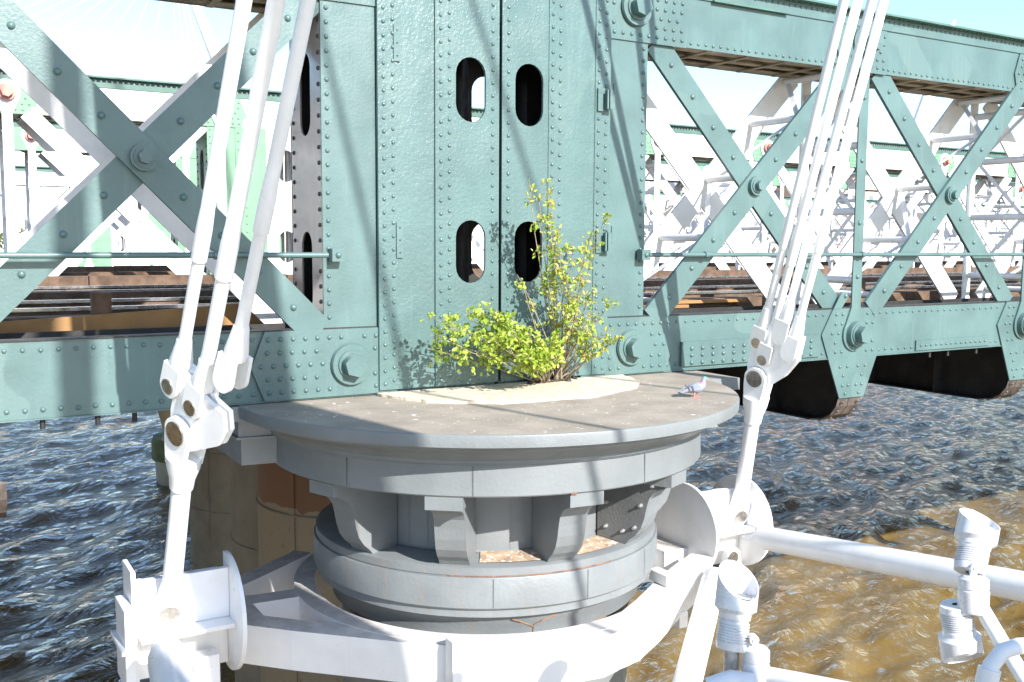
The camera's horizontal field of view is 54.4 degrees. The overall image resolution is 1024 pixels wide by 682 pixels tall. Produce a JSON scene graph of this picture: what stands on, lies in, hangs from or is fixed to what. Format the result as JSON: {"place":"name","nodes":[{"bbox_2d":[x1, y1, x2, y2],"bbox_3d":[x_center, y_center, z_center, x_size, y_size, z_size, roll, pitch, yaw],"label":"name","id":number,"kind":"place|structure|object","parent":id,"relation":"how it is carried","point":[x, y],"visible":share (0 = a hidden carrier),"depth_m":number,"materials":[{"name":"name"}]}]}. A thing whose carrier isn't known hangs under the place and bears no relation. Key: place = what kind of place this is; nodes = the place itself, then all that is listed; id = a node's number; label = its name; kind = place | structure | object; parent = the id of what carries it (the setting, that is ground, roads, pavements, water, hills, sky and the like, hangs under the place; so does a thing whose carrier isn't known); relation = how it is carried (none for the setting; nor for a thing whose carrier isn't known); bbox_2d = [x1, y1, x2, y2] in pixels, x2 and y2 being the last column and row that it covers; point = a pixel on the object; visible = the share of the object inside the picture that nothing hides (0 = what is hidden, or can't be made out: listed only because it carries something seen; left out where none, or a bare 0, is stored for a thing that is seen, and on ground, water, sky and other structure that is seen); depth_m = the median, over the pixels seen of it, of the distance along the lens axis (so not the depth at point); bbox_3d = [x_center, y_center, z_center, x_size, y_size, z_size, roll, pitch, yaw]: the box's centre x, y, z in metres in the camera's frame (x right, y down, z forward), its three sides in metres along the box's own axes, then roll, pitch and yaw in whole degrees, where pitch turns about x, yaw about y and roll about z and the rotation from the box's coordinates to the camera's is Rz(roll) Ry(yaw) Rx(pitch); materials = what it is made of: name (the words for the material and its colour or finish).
{"place":"outdoors","nodes":[
{"label":"outdoors","id":0,"kind":"place"},
{"bbox_2d":[0,197,3,249],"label":"building","id":1,"kind":"structure","parent":0,"point":[1,227],"depth_m":309.26,"materials":[{"name":"grey stone"}]},
{"bbox_2d":[0,228,23,248],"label":"tree","id":2,"kind":"object","parent":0,"point":[1,235],"visible":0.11,"depth_m":279.54,"materials":[{"name":"green plant"}]},
{"bbox_2d":[24,207,135,249],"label":"building","id":3,"kind":"structure","parent":0,"point":[41,210],"depth_m":322.06,"materials":[{"name":"white stone"}]},
{"bbox_2d":[0,251,1023,681],"bbox_3d":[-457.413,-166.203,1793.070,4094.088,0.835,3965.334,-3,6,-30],"label":"river water","id":4,"kind":"structure","parent":0,"point":[880,465],"depth_m":39.28,"materials":[{"name":"brown liquid"}]},
{"bbox_2d":[15,0,219,196],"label":"pylon","id":5,"kind":"object","parent":4,"relation":"in","point":[210,42],"visible":0.05,"depth_m":47.44,"materials":[{"name":"white metal"}]},
{"bbox_2d":[151,432,168,485],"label":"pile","id":6,"kind":"object","parent":4,"relation":"in","point":[158,454],"visible":0.17,"depth_m":45.59,"materials":[{"name":"concrete"}]},
{"bbox_2d":[158,410,170,440],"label":"pylon foot","id":7,"kind":"object","parent":6,"relation":"on","point":[164,415],"visible":0.1,"depth_m":44.92},
{"bbox_2d":[190,447,231,569],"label":"pier column","id":8,"kind":"structure","parent":4,"relation":"in","point":[210,518],"depth_m":26.67,"materials":[{"name":"beige paint"}]},
{"bbox_2d":[230,458,260,681],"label":"pier column","id":9,"kind":"structure","parent":4,"relation":"in","point":[244,522],"depth_m":18.39,"materials":[{"name":"beige paint"}]},
{"bbox_2d":[256,463,342,681],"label":"pier column","id":10,"kind":"structure","parent":4,"relation":"in","point":[290,506],"depth_m":14.78,"materials":[{"name":"brown stone"}]},
{"bbox_2d":[216,370,739,681],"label":"bridge pier","id":11,"kind":"structure","parent":4,"relation":"in","point":[512,508],"depth_m":8.82,"materials":[{"name":"grey paint"}]},
{"bbox_2d":[110,474,772,681],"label":"outrigger frame","id":12,"kind":"object","parent":11,"relation":"attached to","point":[282,612],"visible":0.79,"depth_m":8.73,"materials":[{"name":"white paint"}]},
{"bbox_2d":[147,636,195,681],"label":"strut tube","id":13,"kind":"object","parent":12,"relation":"attached to","point":[168,659],"visible":1,"depth_m":7.20,"materials":[{"name":"white paint"}]},
{"bbox_2d":[154,0,315,624],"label":"suspension rods","id":14,"kind":"object","parent":12,"relation":"attached to","point":[199,421],"visible":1,"depth_m":6.84,"materials":[{"name":"white paint"}]},
{"bbox_2d":[672,567,718,681],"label":"strut tube","id":15,"kind":"object","parent":12,"relation":"attached to","point":[694,656],"visible":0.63,"depth_m":9.26,"materials":[{"name":"white paint"}]},
{"bbox_2d":[729,0,888,525],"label":"suspension rods","id":16,"kind":"object","parent":12,"relation":"attached to","point":[777,340],"visible":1,"depth_m":9.94,"materials":[{"name":"white paint"}]},
{"bbox_2d":[742,527,1023,601],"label":"strut tube","id":17,"kind":"object","parent":12,"relation":"attached to","point":[1006,583],"visible":1,"depth_m":9.46,"materials":[{"name":"white paint"}]},
{"bbox_2d":[957,563,1023,681],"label":"lamp bracket","id":18,"kind":"object","parent":17,"relation":"attached to","point":[973,594],"visible":0.97,"depth_m":5.18,"materials":[{"name":"silver metal"}]},
{"bbox_2d":[938,598,983,663],"bbox_3d":[2.406,1.579,5.327,0.244,0.390,0.220,-3,6,-30],"label":"floodlight","id":19,"kind":"object","parent":18,"relation":"attached to","point":[959,638],"visible":0.91,"depth_m":5.25,"materials":[{"name":"silver metal"}]},
{"bbox_2d":[954,508,999,575],"bbox_3d":[2.508,1.100,5.383,0.215,0.332,0.367,5,7,38],"label":"floodlight","id":20,"kind":"object","parent":18,"relation":"attached to","point":[976,535],"visible":0.94,"depth_m":5.30,"materials":[{"name":"silver metal"}]},
{"bbox_2d":[420,301,571,383],"bbox_3d":[0.041,0.054,9.809,1.961,0.923,0.844,-5,8,-44],"label":"bushy weed","id":21,"kind":"object","parent":11,"relation":"on","point":[532,358],"visible":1,"depth_m":9.61,"materials":[{"name":"green plant"}]},
{"bbox_2d":[514,178,625,380],"bbox_3d":[0.459,-0.580,10.204,1.294,2.104,0.796,-3,6,-30],"label":"tall weed","id":22,"kind":"object","parent":11,"relation":"on","point":[567,308],"visible":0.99,"depth_m":10.13,"materials":[{"name":"green plant"}]},
{"bbox_2d":[677,376,708,397],"bbox_3d":[1.764,0.447,9.698,0.307,0.210,0.119,0,6,-5],"label":"pigeon","id":23,"kind":"object","parent":11,"relation":"on","point":[696,387],"visible":1,"depth_m":9.67,"materials":[{"name":"grey"}]},
{"bbox_2d":[0,261,1023,517],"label":"railway deck","id":24,"kind":"structure","parent":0,"point":[804,389],"depth_m":15.64,"materials":[{"name":"black metal"}]},
{"bbox_2d":[0,166,129,266],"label":"lattice girder","id":25,"kind":"object","parent":24,"relation":"on","point":[105,240],"visible":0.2,"depth_m":41.06,"materials":[{"name":"white metal"}]},
{"bbox_2d":[0,119,196,264],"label":"lattice girder","id":26,"kind":"object","parent":24,"relation":"on","point":[27,145],"visible":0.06,"depth_m":25.22,"materials":[{"name":"white metal"}]},
{"bbox_2d":[0,303,263,332],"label":"ochre board","id":27,"kind":"object","parent":24,"relation":"on","point":[154,318],"visible":0.47,"depth_m":9.71,"materials":[{"name":"brown wood"}]},
{"bbox_2d":[0,68,292,275],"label":"lattice girder","id":28,"kind":"object","parent":24,"relation":"on","point":[138,102],"visible":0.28,"depth_m":18.69,"materials":[{"name":"white metal"}]},
{"bbox_2d":[0,0,499,428],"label":"lattice girder","id":29,"kind":"object","parent":24,"relation":"on","point":[394,170],"visible":0.95,"depth_m":9.41,"materials":[{"name":"teal metal"}]},
{"bbox_2d":[130,191,1023,265],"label":"lattice girder","id":30,"kind":"object","parent":24,"relation":"on","point":[166,232],"visible":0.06,"depth_m":60.98,"materials":[{"name":"white metal"}]},
{"bbox_2d":[279,158,1023,262],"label":"lattice girder","id":31,"kind":"object","parent":24,"relation":"on","point":[667,172],"visible":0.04,"depth_m":38.34,"materials":[{"name":"white metal"}]},
{"bbox_2d":[290,107,1023,270],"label":"lattice girder","id":32,"kind":"object","parent":24,"relation":"on","point":[894,157],"visible":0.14,"depth_m":28.33,"materials":[{"name":"white metal"}]},
{"bbox_2d":[643,304,688,307],"bbox_3d":[1.609,-0.438,12.934,1.600,0.040,0.220,-3,6,-30],"label":"loose plank","id":33,"kind":"object","parent":24,"relation":"on","point":[682,306],"visible":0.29,"depth_m":13.19,"materials":[{"name":"orange wood"}]},
{"bbox_2d":[678,298,745,303],"bbox_3d":[2.495,-0.542,13.541,1.650,0.040,0.220,-3,6,-30],"label":"loose plank","id":34,"kind":"object","parent":24,"relation":"on","point":[712,300],"visible":0.64,"depth_m":13.59,"materials":[{"name":"orange wood"}]},
{"bbox_2d":[463,0,1023,398],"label":"lattice girder","id":35,"kind":"object","parent":24,"relation":"on","point":[580,114],"visible":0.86,"depth_m":11.99,"materials":[{"name":"teal metal"}]},
{"bbox_2d":[13,0,1023,248],"label":"sky","id":36,"kind":"structure","parent":0,"point":[732,95],"materials":[{"name":"white"}]},
{"bbox_2d":[646,182,759,252],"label":"building","id":37,"kind":"structure","parent":0,"point":[753,220],"depth_m":438.53,"materials":[{"name":"stone"}]},
{"bbox_2d":[723,650,738,671],"bbox_3d":[1.264,2.008,5.764,0.088,0.490,0.110,0,6,1],"label":"galvanised post","id":38,"kind":"object","parent":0,"point":[731,660],"depth_m":5.70,"materials":[{"name":"grey metal"}]},
{"bbox_2d":[714,560,758,652],"bbox_3d":[1.290,1.540,5.743,0.292,0.479,0.266,-3,6,-30],"label":"floodlight","id":39,"kind":"object","parent":38,"relation":"attached to","point":[736,596],"visible":1,"depth_m":5.66,"materials":[{"name":"silver metal"}]},
{"bbox_2d":[741,633,848,681],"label":"lamp bracket","id":40,"kind":"object","parent":38,"relation":"attached to","point":[756,657],"visible":0.98,"depth_m":5.60,"materials":[{"name":"silver metal"}]},
{"bbox_2d":[705,669,756,681],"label":"base pipe","id":41,"kind":"object","parent":40,"relation":"attached to","point":[730,675],"visible":1,"depth_m":5.56,"materials":[{"name":"white metal"}]},
{"bbox_2d":[767,188,876,252],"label":"building","id":42,"kind":"structure","parent":0,"point":[869,195],"depth_m":484.43,"materials":[{"name":"stone"}]},
{"bbox_2d":[896,194,1001,251],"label":"building","id":43,"kind":"structure","parent":0,"point":[928,198],"depth_m":510.86,"materials":[{"name":"grey stone"}]},
{"bbox_2d":[974,637,1023,681],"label":"bent conduit","id":44,"kind":"object","parent":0,"point":[996,658],"visible":1,"depth_m":4.39,"materials":[{"name":"white metal"}]},
{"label":"far footbridge deck","id":45,"kind":"object","parent":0,"visible":0},
{"bbox_2d":[812,19,955,245],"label":"pylon","id":46,"kind":"object","parent":45,"relation":"on","point":[923,110],"visible":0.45,"depth_m":74.46,"materials":[{"name":"white metal"}]}
]}

